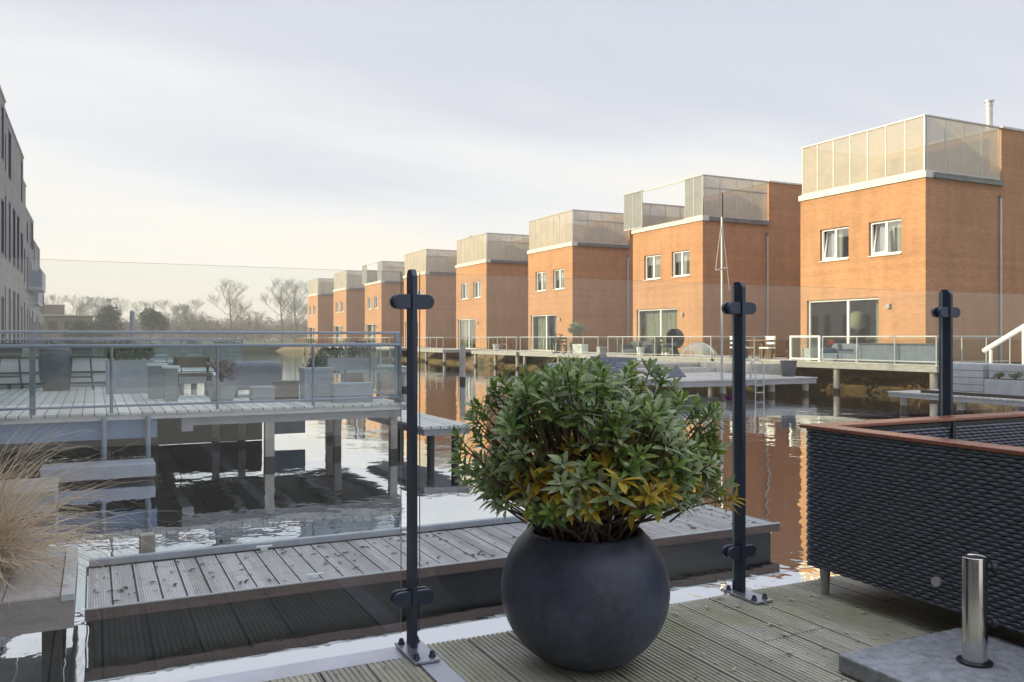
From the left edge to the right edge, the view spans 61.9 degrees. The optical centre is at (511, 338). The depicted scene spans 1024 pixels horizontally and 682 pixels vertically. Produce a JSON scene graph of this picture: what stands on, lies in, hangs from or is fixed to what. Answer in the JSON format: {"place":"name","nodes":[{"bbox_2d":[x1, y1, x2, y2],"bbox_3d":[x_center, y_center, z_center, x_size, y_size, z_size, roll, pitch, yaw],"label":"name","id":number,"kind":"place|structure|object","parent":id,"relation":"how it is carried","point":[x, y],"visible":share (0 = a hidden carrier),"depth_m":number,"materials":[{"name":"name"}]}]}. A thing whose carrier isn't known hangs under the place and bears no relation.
{"place":"outdoors","nodes":[
{"label":"outdoors","id":0,"kind":"place"},
{"bbox_2d":[0,85,5,342],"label":"row house","id":1,"kind":"structure","parent":0,"point":[2,211],"depth_m":30.36,"materials":[{"name":"beige brick"}]},
{"bbox_2d":[1,198,3,253],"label":"window","id":2,"kind":"structure","parent":1,"relation":"in","point":[2,202],"depth_m":30.48,"materials":[{"name":"glass"}]},
{"bbox_2d":[5,108,23,356],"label":"row house","id":3,"kind":"structure","parent":0,"point":[14,156],"depth_m":35.43,"materials":[{"name":"beige brick"}]},
{"bbox_2d":[23,179,26,355],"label":"row house","id":4,"kind":"structure","parent":0,"point":[24,260],"depth_m":46.52,"materials":[{"name":"beige brick"}]},
{"bbox_2d":[26,207,45,352],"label":"row house","id":5,"kind":"structure","parent":0,"point":[35,281],"depth_m":57.76,"materials":[{"name":"beige brick"}]},
{"bbox_2d":[33,239,41,343],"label":"row house","id":6,"kind":"structure","parent":0,"point":[37,301],"depth_m":74.78,"materials":[{"name":"beige brick"}]},
{"bbox_2d":[40,268,43,343],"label":"row house","id":7,"kind":"structure","parent":0,"point":[42,320],"depth_m":103.22,"materials":[{"name":"beige brick"}]},
{"bbox_2d":[44,304,93,343],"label":"building","id":8,"kind":"structure","parent":0,"point":[56,317],"depth_m":147.31,"materials":[{"name":"red brick"}]},
{"bbox_2d":[0,351,1012,681],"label":"water","id":9,"kind":"structure","parent":0,"point":[308,483],"depth_m":9.51,"materials":[{"name":"liquid"}]},
{"bbox_2d":[0,477,58,513],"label":"landing stage","id":10,"kind":"object","parent":9,"relation":"on","point":[43,484],"visible":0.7,"depth_m":8.74,"materials":[{"name":"grey paint"}]},
{"bbox_2d":[0,544,77,659],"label":"wooden platform","id":11,"kind":"structure","parent":9,"relation":"in","point":[52,617],"depth_m":4.90,"materials":[{"name":"grey wood"}]},
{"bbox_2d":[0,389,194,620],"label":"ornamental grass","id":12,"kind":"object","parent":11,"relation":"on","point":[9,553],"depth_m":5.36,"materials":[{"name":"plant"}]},
{"bbox_2d":[40,458,155,481],"bbox_3d":[-5.346,1.705,11.050,1.320,0.170,0.550,0,0,-26],"label":"landing stage","id":13,"kind":"object","parent":9,"relation":"in","point":[143,467],"visible":0.76,"depth_m":10.89,"materials":[{"name":"grey paint"}]},
{"bbox_2d":[0,367,226,394],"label":"terrace pier","id":14,"kind":"structure","parent":9,"relation":"in","point":[191,379],"depth_m":22.16,"materials":[{"name":"wood"}]},
{"bbox_2d":[0,339,242,372],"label":"railing","id":15,"kind":"object","parent":14,"relation":"on","point":[234,353],"visible":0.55,"depth_m":22.51,"materials":[{"name":"grey metal"}]},
{"bbox_2d":[139,532,154,553],"bbox_3d":[-2.748,2.060,6.427,0.110,1.180,0.110,0,0,-26],"label":"mooring pile","id":16,"kind":"object","parent":9,"relation":"in","point":[147,539],"visible":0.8,"depth_m":6.38,"materials":[{"name":"grey wood"}]},
{"bbox_2d":[123,359,196,385],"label":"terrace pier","id":17,"kind":"structure","parent":9,"relation":"in","point":[169,362],"depth_m":33.15,"materials":[{"name":"wood"}]},
{"bbox_2d":[15,337,201,361],"bbox_3d":[-16.151,0.429,34.379,6.282,0.942,5.882,0,0,-26],"label":"railing","id":18,"kind":"object","parent":17,"relation":"on","point":[194,351],"visible":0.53,"depth_m":33.02,"materials":[{"name":"grey metal"}]},
{"bbox_2d":[0,386,405,465],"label":"terrace pier","id":19,"kind":"structure","parent":9,"relation":"in","point":[200,423],"depth_m":12.54,"materials":[{"name":"grey wood"}]},
{"bbox_2d":[0,343,23,388],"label":"bar stool","id":20,"kind":"object","parent":19,"relation":"on","point":[11,352],"visible":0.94,"depth_m":16.98,"materials":[{"name":"black plastic"}]},
{"bbox_2d":[38,348,71,390],"bbox_3d":[-8.774,0.590,16.400,0.580,0.820,0.580,0,0,-26],"label":"barrel planter","id":21,"kind":"object","parent":19,"relation":"on","point":[54,366],"visible":0.94,"depth_m":16.18,"materials":[{"name":"stone"}]},
{"bbox_2d":[0,356,115,388],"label":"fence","id":22,"kind":"object","parent":19,"relation":"on","point":[9,366],"visible":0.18,"depth_m":16.99,"materials":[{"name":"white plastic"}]},
{"bbox_2d":[68,343,93,390],"bbox_3d":[-8.384,0.546,16.603,0.452,0.912,0.414,0,0,-26],"label":"bar stool","id":23,"kind":"object","parent":19,"relation":"on","point":[84,352],"visible":0.91,"depth_m":16.67,"materials":[{"name":"grey wood"}]},
{"bbox_2d":[106,360,153,393],"bbox_3d":[-7.034,0.698,15.700,0.800,0.604,0.360,0,0,-26],"label":"planter box","id":24,"kind":"object","parent":19,"relation":"on","point":[130,376],"visible":0.78,"depth_m":15.53,"materials":[{"name":"grey paint"}]},
{"bbox_2d":[103,347,154,359],"bbox_3d":[-7.031,0.254,15.691,0.885,0.303,0.351,0,0,-26],"label":"hedge","id":25,"kind":"object","parent":24,"relation":"in","point":[124,353],"visible":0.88,"depth_m":15.66,"materials":[{"name":"green plant"}]},
{"bbox_2d":[146,363,167,398],"bbox_3d":[-5.907,0.710,14.200,0.320,0.580,0.320,0,0,-26],"label":"side table","id":26,"kind":"object","parent":19,"relation":"on","point":[155,380],"visible":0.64,"depth_m":14.08,"materials":[{"name":"grey wood"}]},
{"bbox_2d":[161,366,179,400],"bbox_3d":[-5.480,0.720,13.700,0.260,0.560,0.260,0,0,-26],"label":"side table","id":27,"kind":"object","parent":19,"relation":"on","point":[170,383],"visible":1,"depth_m":13.61,"materials":[{"name":"grey wood"}]},
{"bbox_2d":[173,357,212,397],"bbox_3d":[-5.463,0.660,14.604,0.600,0.680,0.410,0,0,-26],"label":"chair","id":28,"kind":"object","parent":19,"relation":"on","point":[181,362],"visible":0.61,"depth_m":14.72,"materials":[{"name":"brown wood"}]},
{"bbox_2d":[0,342,400,412],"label":"railing","id":29,"kind":"object","parent":19,"relation":"on","point":[313,346],"visible":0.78,"depth_m":12.06,"materials":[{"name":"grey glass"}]},
{"bbox_2d":[0,330,400,414],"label":"handrail","id":30,"kind":"object","parent":19,"relation":"on","point":[32,371],"visible":1,"depth_m":11.77,"materials":[{"name":"metal"}]},
{"bbox_2d":[205,380,238,401],"bbox_3d":[-4.539,0.835,13.350,0.399,0.330,0.399,0,0,-36],"label":"plant pot","id":31,"kind":"object","parent":19,"relation":"on","point":[227,390],"visible":0.7,"depth_m":13.24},
{"bbox_2d":[206,357,242,381],"bbox_3d":[-4.513,0.501,13.373,0.513,0.450,0.490,0,0,5],"label":"dry plant","id":32,"kind":"object","parent":31,"relation":"in","point":[226,367],"visible":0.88,"depth_m":13.30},
{"bbox_2d":[227,361,281,397],"bbox_3d":[-4.500,0.700,14.900,0.840,0.600,0.800,0,0,-26],"label":"covered lounge","id":33,"kind":"object","parent":19,"relation":"on","point":[259,373],"visible":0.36,"depth_m":14.54,"materials":[{"name":"grey fabric"}]},
{"bbox_2d":[248,386,275,400],"bbox_3d":[-3.955,0.878,13.500,0.370,0.236,0.330,0,0,-26],"label":"storage box","id":34,"kind":"object","parent":19,"relation":"on","point":[261,392],"visible":0.88,"depth_m":13.38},
{"bbox_2d":[272,380,299,399],"bbox_3d":[-3.683,0.843,13.900,0.390,0.306,0.330,0,0,-26],"label":"storage box","id":35,"kind":"object","parent":19,"relation":"on","point":[286,389],"visible":0.81,"depth_m":13.76,"materials":[{"name":"grey plastic"}]},
{"bbox_2d":[299,367,334,401],"bbox_3d":[-3.137,0.733,13.700,0.490,0.526,0.390,0,0,-26],"label":"storage box","id":36,"kind":"object","parent":19,"relation":"on","point":[324,376],"visible":0.79,"depth_m":13.55,"materials":[{"name":"grey paint"}]},
{"bbox_2d":[298,351,335,383],"bbox_3d":[-3.381,0.612,14.896,0.679,0.782,0.518,0,0,-26],"label":"evergreen shrub","id":37,"kind":"object","parent":36,"relation":"in","point":[320,360],"visible":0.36,"depth_m":14.76,"materials":[{"name":"green plant"}]},
{"bbox_2d":[325,357,376,389],"bbox_3d":[-2.835,0.670,15.000,0.880,0.668,0.320,0,0,-26],"label":"trough planter","id":38,"kind":"object","parent":19,"relation":"on","point":[350,363],"visible":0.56,"depth_m":14.86,"materials":[{"name":"grey"}]},
{"bbox_2d":[329,382,373,402],"bbox_3d":[-2.538,0.848,13.500,0.650,0.296,0.280,0,0,-26],"label":"storage box","id":39,"kind":"object","parent":19,"relation":"on","point":[352,389],"visible":0.93,"depth_m":13.39,"materials":[{"name":"grey paint"}]},
{"bbox_2d":[335,364,406,389],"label":"landing pier","id":40,"kind":"structure","parent":9,"relation":"in","point":[385,368],"depth_m":30.27,"materials":[{"name":"wood"}]},
{"bbox_2d":[367,410,471,460],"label":"platform","id":41,"kind":"structure","parent":9,"relation":"in","point":[431,427],"depth_m":13.09,"materials":[{"name":"grey wood"}]},
{"bbox_2d":[85,501,779,640],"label":"floating jetty","id":42,"kind":"object","parent":9,"relation":"on","point":[199,596],"visible":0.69,"depth_m":6.16,"materials":[{"name":"wood"}]},
{"bbox_2d":[94,509,755,600],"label":"wet leaf litter","id":43,"kind":"object","parent":42,"relation":"on","point":[174,584],"visible":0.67,"depth_m":6.38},
{"bbox_2d":[406,348,478,363],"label":"terrace pier","id":44,"kind":"structure","parent":9,"relation":"in","point":[444,351],"depth_m":62.69,"materials":[{"name":"grey wood"}]},
{"bbox_2d":[459,345,465,381],"bbox_3d":[-2.088,1.840,36.000,0.263,3.120,0.256,0,0,-26],"label":"mooring pile","id":45,"kind":"object","parent":9,"relation":"in","point":[462,367],"visible":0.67,"depth_m":35.90,"materials":[{"name":"grey wood"}]},
{"bbox_2d":[471,350,547,368],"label":"terrace pier","id":46,"kind":"structure","parent":9,"relation":"in","point":[496,353],"depth_m":53.95,"materials":[{"name":"grey concrete"}]},
{"bbox_2d":[520,352,628,369],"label":"terrace pier","id":47,"kind":"structure","parent":9,"relation":"in","point":[545,354],"depth_m":46.59,"materials":[{"name":"grey concrete"}]},
{"bbox_2d":[566,321,588,343],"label":"olive tree","id":48,"kind":"object","parent":47,"relation":"on","point":[576,328],"visible":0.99,"depth_m":47.30,"materials":[{"name":"green plant"}]},
{"bbox_2d":[520,336,636,353],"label":"railing","id":49,"kind":"object","parent":47,"relation":"on","point":[617,352],"visible":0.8,"depth_m":44.03,"materials":[{"name":"metal"}]},
{"bbox_2d":[540,371,817,399],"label":"jetty","id":50,"kind":"object","parent":9,"relation":"in","point":[701,379],"visible":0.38,"depth_m":27.27,"materials":[{"name":"grey wood"}]},
{"bbox_2d":[576,356,636,375],"bbox_3d":[3.286,0.960,30.116,0.800,0.620,2.800,0,0,-26],"label":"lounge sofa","id":51,"kind":"object","parent":50,"relation":"on","point":[618,364],"visible":0.34,"depth_m":29.52,"materials":[{"name":"fabric"}]},
{"bbox_2d":[548,361,781,374],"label":"deck steps","id":52,"kind":"structure","parent":50,"relation":"on","point":[715,366],"depth_m":31.88,"materials":[{"name":"wood"}]},
{"bbox_2d":[715,193,729,379],"bbox_3d":[6.501,-1.615,26.379,0.565,5.770,0.094,0,0,-32],"label":"mast","id":53,"kind":"object","parent":50,"relation":"on","point":[722,235],"visible":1,"depth_m":26.33,"materials":[{"name":"metal"}]},
{"bbox_2d":[780,360,796,376],"bbox_3d":[9.266,1.005,28.592,0.563,0.530,0.563,0,0,-26],"label":"plant pot","id":54,"kind":"object","parent":50,"relation":"on","point":[788,368],"visible":0.99,"depth_m":28.40,"materials":[{"name":"stone"}]},
{"bbox_2d":[607,354,758,361],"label":"terrace pier","id":55,"kind":"structure","parent":9,"relation":"in","point":[666,358],"depth_m":37.80,"materials":[{"name":"grey concrete"}]},
{"bbox_2d":[620,341,660,355],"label":"lounge sofa","id":56,"kind":"object","parent":55,"relation":"on","point":[647,345],"visible":0.7,"depth_m":41.11,"materials":[{"name":"fabric"}]},
{"bbox_2d":[665,329,683,355],"bbox_3d":[7.478,0.177,39.297,0.908,1.246,0.914,0,0,-26],"label":"round chair","id":57,"kind":"object","parent":55,"relation":"on","point":[678,342],"visible":0.91,"depth_m":39.14,"materials":[{"name":"black plastic"}]},
{"bbox_2d":[608,336,775,357],"bbox_3d":[6.958,0.349,37.944,3.185,0.902,8.545,0,0,-50],"label":"railing","id":58,"kind":"object","parent":55,"relation":"on","point":[672,354],"visible":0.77,"depth_m":36.61,"materials":[{"name":"metal"}]},
{"bbox_2d":[713,357,789,361],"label":"terrace pier","id":59,"kind":"structure","parent":9,"relation":"in","point":[724,359],"depth_m":34.20,"materials":[{"name":"grey concrete"}]},
{"bbox_2d":[746,340,789,358],"bbox_3d":[10.160,0.425,34.041,1.000,0.750,1.600,0,0,-26],"label":"dining table","id":60,"kind":"object","parent":59,"relation":"on","point":[771,350],"visible":0.79,"depth_m":33.59,"materials":[{"name":"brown wood"}]},
{"bbox_2d":[751,359,1007,392],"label":"terrace pier","id":61,"kind":"structure","parent":9,"relation":"in","point":[838,365],"depth_m":28.24,"materials":[{"name":"grey wood"}]},
{"bbox_2d":[790,336,820,360],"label":"gate","id":62,"kind":"structure","parent":61,"relation":"on","point":[819,349],"depth_m":29.93,"materials":[{"name":"white metal"}]},
{"bbox_2d":[801,348,817,360],"bbox_3d":[10.806,0.575,30.905,0.462,0.450,0.462,0,0,-26],"label":"plant pot","id":63,"kind":"object","parent":61,"relation":"on","point":[809,352],"visible":0.88,"depth_m":30.74,"materials":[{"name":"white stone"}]},
{"bbox_2d":[821,343,858,361],"bbox_3d":[11.715,0.490,29.959,0.800,0.620,1.700,0,0,-26],"label":"lounge sofa","id":64,"kind":"object","parent":61,"relation":"on","point":[841,351],"visible":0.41,"depth_m":30.16,"materials":[{"name":"fabric"}]},
{"bbox_2d":[858,343,938,364],"bbox_3d":[12.318,0.480,27.136,0.480,0.640,2.980,0,0,-26],"label":"planter box","id":65,"kind":"object","parent":61,"relation":"on","point":[903,351],"visible":0.76,"depth_m":26.93,"materials":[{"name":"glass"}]},
{"bbox_2d":[822,336,1010,364],"bbox_3d":[12.681,0.359,27.088,2.759,0.882,5.656,0,0,-64],"label":"railing","id":66,"kind":"object","parent":61,"relation":"on","point":[936,362],"visible":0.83,"depth_m":26.88,"materials":[{"name":"metal"}]},
{"bbox_2d":[887,389,1023,414],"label":"jetty","id":67,"kind":"object","parent":9,"relation":"in","point":[905,396],"visible":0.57,"depth_m":20.33,"materials":[{"name":"grey wood"}]},
{"bbox_2d":[920,390,1023,398],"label":"bumper beam","id":68,"kind":"structure","parent":67,"relation":"attached to","point":[979,394],"depth_m":19.98,"materials":[{"name":"grey wood"}]},
{"bbox_2d":[953,363,1004,392],"bbox_3d":[12.008,1.000,21.973,0.900,0.720,0.900,0,0,-26],"label":"slatted planter","id":69,"kind":"object","parent":67,"relation":"on","point":[969,377],"visible":0.52,"depth_m":21.71,"materials":[{"name":"grey paint"}]},
{"bbox_2d":[982,324,1023,363],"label":"sloping handrail","id":70,"kind":"object","parent":67,"relation":"on","point":[1009,335],"visible":0.61,"depth_m":22.47,"materials":[{"name":"white metal"}]},
{"bbox_2d":[984,379,1023,395],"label":"planter box","id":71,"kind":"object","parent":67,"relation":"on","point":[1005,386],"visible":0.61,"depth_m":20.11,"materials":[{"name":"grey paint"}]},
{"bbox_2d":[0,339,1021,388],"bbox_3d":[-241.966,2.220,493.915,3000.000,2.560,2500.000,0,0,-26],"label":"ground","id":72,"kind":"structure","parent":0,"point":[178,349],"depth_m":125.65,"materials":[{"name":"soil"}]},
{"bbox_2d":[60,319,88,342],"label":"evergreen tree","id":73,"kind":"object","parent":72,"relation":"on","point":[76,325],"visible":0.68,"depth_m":138.75,"materials":[{"name":"green plant"}]},
{"bbox_2d":[62,295,96,317],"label":"bare tree","id":74,"kind":"object","parent":72,"relation":"on","point":[80,308],"visible":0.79,"depth_m":175.30,"materials":[{"name":"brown plant"}]},
{"bbox_2d":[85,304,124,338],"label":"evergreen tree","id":75,"kind":"object","parent":72,"relation":"on","point":[108,315],"visible":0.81,"depth_m":149.23,"materials":[{"name":"green plant"}]},
{"bbox_2d":[138,308,171,342],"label":"evergreen tree","id":76,"kind":"object","parent":72,"relation":"on","point":[151,319],"visible":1,"depth_m":158.97,"materials":[{"name":"green plant"}]},
{"bbox_2d":[171,303,196,341],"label":"bare tree","id":77,"kind":"object","parent":72,"relation":"on","point":[179,319],"visible":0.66,"depth_m":200.83,"materials":[{"name":"brown plant"}]},
{"bbox_2d":[65,309,307,341],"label":"woodland","id":78,"kind":"object","parent":72,"relation":"on","point":[205,324],"visible":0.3,"depth_m":227.05,"materials":[{"name":"plant"}]},
{"bbox_2d":[177,298,206,336],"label":"bare tree","id":79,"kind":"object","parent":72,"relation":"on","point":[185,312],"visible":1,"depth_m":189.30,"materials":[{"name":"brown plant"}]},
{"bbox_2d":[206,277,252,341],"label":"bare tree","id":80,"kind":"object","parent":72,"relation":"on","point":[234,305],"visible":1,"depth_m":179.88,"materials":[{"name":"brown plant"}]},
{"bbox_2d":[245,310,269,341],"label":"bare tree","id":81,"kind":"object","parent":72,"relation":"on","point":[257,322],"visible":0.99,"depth_m":200.63,"materials":[{"name":"brown plant"}]},
{"bbox_2d":[260,277,302,342],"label":"bare tree","id":82,"kind":"object","parent":72,"relation":"on","point":[280,302],"visible":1,"depth_m":184.94,"materials":[{"name":"brown plant"}]},
{"bbox_2d":[274,278,307,342],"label":"bare tree","id":83,"kind":"object","parent":72,"relation":"on","point":[305,305],"visible":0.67,"depth_m":189.89,"materials":[{"name":"brown plant"}]},
{"bbox_2d":[307,278,340,343],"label":"canal house","id":84,"kind":"structure","parent":72,"relation":"on","point":[320,308],"depth_m":111.88,"materials":[{"name":"orange brick"}]},
{"bbox_2d":[333,270,383,343],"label":"canal house","id":85,"kind":"structure","parent":72,"relation":"on","point":[349,302],"depth_m":99.37,"materials":[{"name":"orange brick"}]},
{"bbox_2d":[362,261,426,346],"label":"canal house","id":86,"kind":"structure","parent":72,"relation":"on","point":[382,314],"depth_m":87.40,"materials":[{"name":"orange brick"}]},
{"bbox_2d":[403,249,457,347],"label":"canal house","id":87,"kind":"structure","parent":72,"relation":"on","point":[438,319],"depth_m":75.79,"materials":[{"name":"orange brick"}]},
{"bbox_2d":[455,233,528,349],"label":"canal house","id":88,"kind":"structure","parent":72,"relation":"on","point":[487,305],"depth_m":64.53,"materials":[{"name":"orange brick"}]},
{"bbox_2d":[527,209,669,351],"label":"canal house","id":89,"kind":"structure","parent":72,"relation":"on","point":[590,249],"depth_m":53.33,"materials":[{"name":"orange brick"}]},
{"bbox_2d":[532,314,556,350],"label":"sliding door","id":90,"kind":"structure","parent":89,"relation":"in","point":[549,314],"depth_m":55.23,"materials":[{"name":"white plastic"}]},
{"bbox_2d":[624,174,801,356],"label":"canal house","id":91,"kind":"structure","parent":72,"relation":"on","point":[762,230],"depth_m":42.59,"materials":[{"name":"orange brick"}]},
{"bbox_2d":[643,254,659,280],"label":"window","id":92,"kind":"structure","parent":91,"relation":"in","point":[654,256],"depth_m":44.67,"materials":[{"name":"white plastic"}]},
{"bbox_2d":[638,308,676,353],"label":"sliding door","id":93,"kind":"structure","parent":91,"relation":"in","point":[663,308],"depth_m":44.12,"materials":[{"name":"white plastic"}]},
{"bbox_2d":[671,250,689,277],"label":"window","id":94,"kind":"structure","parent":91,"relation":"in","point":[674,276],"depth_m":42.51,"materials":[{"name":"white plastic"}]},
{"bbox_2d":[798,99,1023,362],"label":"canal house","id":95,"kind":"structure","parent":72,"relation":"on","point":[900,213],"depth_m":31.58,"materials":[{"name":"orange brick"}]},
{"bbox_2d":[819,226,848,262],"bbox_3d":[12.825,-3.705,33.704,0.390,1.310,1.450,0,0,-26],"label":"window","id":96,"kind":"structure","parent":95,"relation":"in","point":[824,244],"depth_m":33.92,"materials":[{"name":"white plastic"}]},
{"bbox_2d":[809,297,878,347],"bbox_3d":[12.975,-0.370,33.388,0.080,2.340,3.550,0,0,-26],"label":"sliding door","id":97,"kind":"structure","parent":95,"relation":"in","point":[848,300],"depth_m":33.17,"materials":[{"name":"white plastic"}]},
{"bbox_2d":[868,218,900,256],"bbox_3d":[13.881,-3.705,31.549,0.390,1.310,1.450,0,0,-26],"label":"window","id":98,"kind":"structure","parent":95,"relation":"in","point":[873,238],"depth_m":31.77,"materials":[{"name":"white plastic"}]},
{"bbox_2d":[0,0,1023,338],"label":"sky","id":99,"kind":"structure","parent":0,"point":[311,136],"materials":[{"name":"white"}]},
{"bbox_2d":[184,575,1023,681],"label":"terrace","id":100,"kind":"structure","parent":0,"point":[757,650],"depth_m":2.76,"materials":[{"name":"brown wood"}]},
{"bbox_2d":[13,258,1023,681],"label":"glass railing","id":101,"kind":"object","parent":100,"relation":"on","point":[411,596],"visible":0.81,"depth_m":3.24,"materials":[{"name":"glass"}]},
{"bbox_2d":[501,519,669,671],"bbox_3d":[0.227,0.797,2.661,0.524,0.403,0.524,0,0,-26],"label":"round pot","id":102,"kind":"object","parent":100,"relation":"on","point":[586,606],"visible":0.91,"depth_m":2.46,"materials":[{"name":"ceramic"}]},
{"bbox_2d":[447,355,745,542],"bbox_3d":[0.261,0.350,2.660,0.976,0.602,0.720,0,0,-26],"label":"potted shrub","id":103,"kind":"object","parent":102,"relation":"on","point":[653,469],"visible":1,"depth_m":2.47,"materials":[{"name":"green plant"}]},
{"bbox_2d":[672,586,932,679],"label":"leaf litter","id":104,"kind":"object","parent":100,"relation":"on","point":[734,668],"visible":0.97,"depth_m":2.94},
{"bbox_2d":[799,411,1023,633],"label":"wicker sofa","id":105,"kind":"object","parent":100,"relation":"on","point":[916,508],"visible":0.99,"depth_m":2.96,"materials":[{"name":"wicker"}]},
{"bbox_2d":[839,554,1023,681],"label":"parasol base","id":106,"kind":"object","parent":100,"relation":"on","point":[970,650],"visible":1,"depth_m":2.47,"materials":[{"name":"stone"}]},
{"bbox_2d":[276,347,938,393],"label":"bank slope","id":107,"kind":"structure","parent":0,"point":[824,379],"depth_m":31.95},
{"bbox_2d":[376,350,938,393],"bbox_3d":[2.935,1.489,49.236,2.184,1.309,74.750,0,0,-26],"label":"bank ground cover","id":108,"kind":"object","parent":107,"relation":"on","point":[842,374],"visible":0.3,"depth_m":30.46,"materials":[{"name":"brown plant"}]},
{"bbox_2d":[989,364,1023,379],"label":"slatted planter","id":109,"kind":"object","parent":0,"point":[1006,369],"visible":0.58,"depth_m":20.85,"materials":[{"name":"grey paint"}]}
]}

